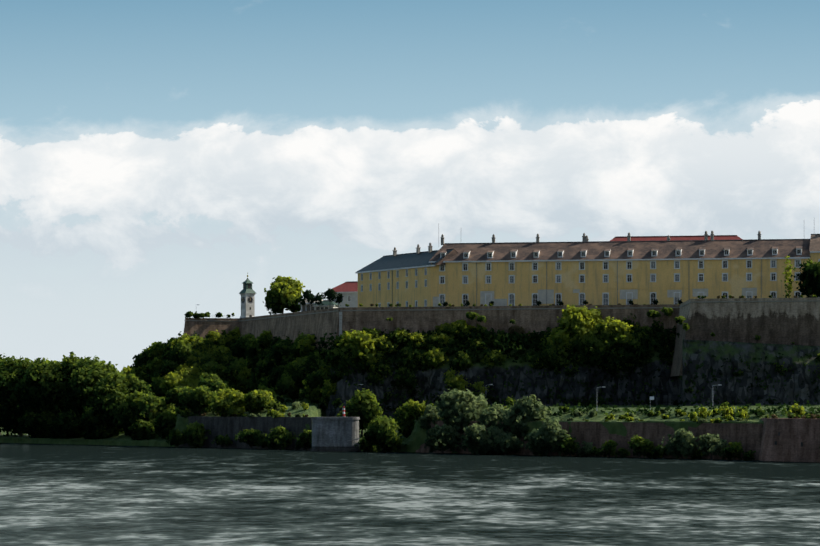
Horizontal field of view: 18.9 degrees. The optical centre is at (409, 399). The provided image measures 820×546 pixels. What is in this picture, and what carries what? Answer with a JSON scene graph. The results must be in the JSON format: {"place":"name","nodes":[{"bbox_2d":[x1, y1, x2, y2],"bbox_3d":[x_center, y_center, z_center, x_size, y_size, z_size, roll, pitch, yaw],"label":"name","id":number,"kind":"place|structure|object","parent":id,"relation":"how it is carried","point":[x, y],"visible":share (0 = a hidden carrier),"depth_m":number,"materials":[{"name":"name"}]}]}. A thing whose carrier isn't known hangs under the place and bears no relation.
{"place":"outdoors","nodes":[
{"label":"outdoors","id":0,"kind":"place"},
{"bbox_2d":[339,312,341,334],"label":"curtain quoin","id":1,"kind":"object","parent":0,"point":[340,322],"visible":0.29,"depth_m":744.96,"materials":[{"name":"grey stone"}]},
{"bbox_2d":[0,443,819,545],"bbox_3d":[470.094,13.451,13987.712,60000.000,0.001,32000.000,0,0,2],"label":"river water","id":2,"kind":"structure","parent":0,"point":[78,495],"depth_m":330.62,"materials":[{"name":"grey liquid"}]},
{"bbox_2d":[310,417,360,451],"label":"old bridge pier","id":3,"kind":"structure","parent":2,"relation":"in","point":[335,434],"depth_m":634.99,"materials":[{"name":"concrete"}]},
{"bbox_2d":[0,339,819,454],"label":"hill terrain","id":4,"kind":"structure","parent":0,"point":[697,352],"depth_m":696.18,"materials":[{"name":"green plant"}]},
{"bbox_2d":[178,416,311,449],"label":"rampart wall","id":5,"kind":"structure","parent":4,"relation":"on","point":[231,427],"depth_m":676.66,"materials":[{"name":"stone"}]},
{"bbox_2d":[184,308,339,349],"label":"fortress wall","id":6,"kind":"structure","parent":4,"relation":"on","point":[319,323],"depth_m":798.98,"materials":[{"name":"brick"}]},
{"bbox_2d":[0,272,812,459],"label":"tree trunks and limbs","id":7,"kind":"object","parent":4,"relation":"on","point":[19,434],"visible":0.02,"depth_m":685.38,"materials":[{"name":"brown plant"}]},
{"bbox_2d":[299,288,682,306],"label":"dark tree foliage","id":8,"kind":"object","parent":7,"relation":"on","point":[329,293],"visible":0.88,"depth_m":797.21,"materials":[{"name":"green plant"}]},
{"bbox_2d":[0,258,819,460],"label":"trees","id":9,"kind":"object","parent":4,"relation":"on","point":[95,399],"visible":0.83,"depth_m":727.88,"materials":[{"name":"green plant"}]},
{"bbox_2d":[122,256,805,422],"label":"trees","id":10,"kind":"object","parent":4,"relation":"on","point":[578,323],"visible":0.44,"depth_m":731.74,"materials":[{"name":"green plant"}]},
{"bbox_2d":[176,388,752,459],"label":"willow tree foliage","id":11,"kind":"object","parent":4,"relation":"on","point":[455,409],"visible":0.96,"depth_m":597.63,"materials":[{"name":"green plant"}]},
{"bbox_2d":[340,304,679,335],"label":"curtain wall","id":12,"kind":"structure","parent":4,"relation":"on","point":[531,319],"depth_m":734.03,"materials":[{"name":"grey stone"}]},
{"bbox_2d":[201,295,819,418],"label":"bushes","id":13,"kind":"object","parent":4,"relation":"on","point":[515,328],"visible":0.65,"depth_m":723.87,"materials":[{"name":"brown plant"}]},
{"bbox_2d":[416,421,762,459],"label":"rampart wall","id":14,"kind":"structure","parent":4,"relation":"on","point":[747,435],"depth_m":568.27,"materials":[{"name":"brick"}]},
{"bbox_2d":[670,297,819,376],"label":"bastion wall","id":15,"kind":"structure","parent":4,"relation":"on","point":[788,321],"depth_m":675.71,"materials":[{"name":"brick"}]},
{"bbox_2d":[0,0,819,371],"label":"sky","id":16,"kind":"structure","parent":0,"point":[157,157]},
{"label":"plateau ground","id":17,"kind":"structure","parent":0,"visible":0},
{"bbox_2d":[239,275,255,317],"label":"clock tower","id":18,"kind":"structure","parent":17,"relation":"on","point":[247,293],"depth_m":854.97,"materials":[{"name":"white paint"}]},
{"bbox_2d":[298,296,322,311],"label":"terrace pavilion","id":19,"kind":"structure","parent":17,"relation":"on","point":[306,307],"depth_m":808.71,"materials":[{"name":"paint"}]},
{"bbox_2d":[312,300,340,309],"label":"terrace pavilion","id":20,"kind":"structure","parent":17,"relation":"on","point":[328,304],"depth_m":802.29,"materials":[{"name":"paint"}]},
{"bbox_2d":[327,281,357,307],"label":"red roof house","id":21,"kind":"structure","parent":17,"relation":"on","point":[348,290],"depth_m":836.12,"materials":[{"name":"paint"}]},
{"bbox_2d":[355,243,457,306],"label":"wing","id":22,"kind":"structure","parent":17,"relation":"on","point":[403,280],"depth_m":774.34,"materials":[{"name":"yellow paint"}]},
{"bbox_2d":[429,231,810,306],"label":"long barracks","id":23,"kind":"structure","parent":17,"relation":"on","point":[668,271],"depth_m":746.15,"materials":[{"name":"yellow paint"}]},
{"bbox_2d":[610,235,742,240],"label":"roof","id":24,"kind":"structure","parent":17,"relation":"on","point":[664,238],"depth_m":773.63,"materials":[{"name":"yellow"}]},
{"bbox_2d":[809,234,819,296],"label":"block","id":25,"kind":"structure","parent":17,"relation":"on","point":[814,249],"depth_m":734.70,"materials":[{"name":"brown paint"}]},
{"label":"bank ground","id":26,"kind":"structure","parent":0,"visible":0},
{"bbox_2d":[759,418,819,461],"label":"retaining wall","id":27,"kind":"structure","parent":26,"relation":"on","point":[791,440],"depth_m":532.30,"materials":[{"name":"brown"}]}
]}

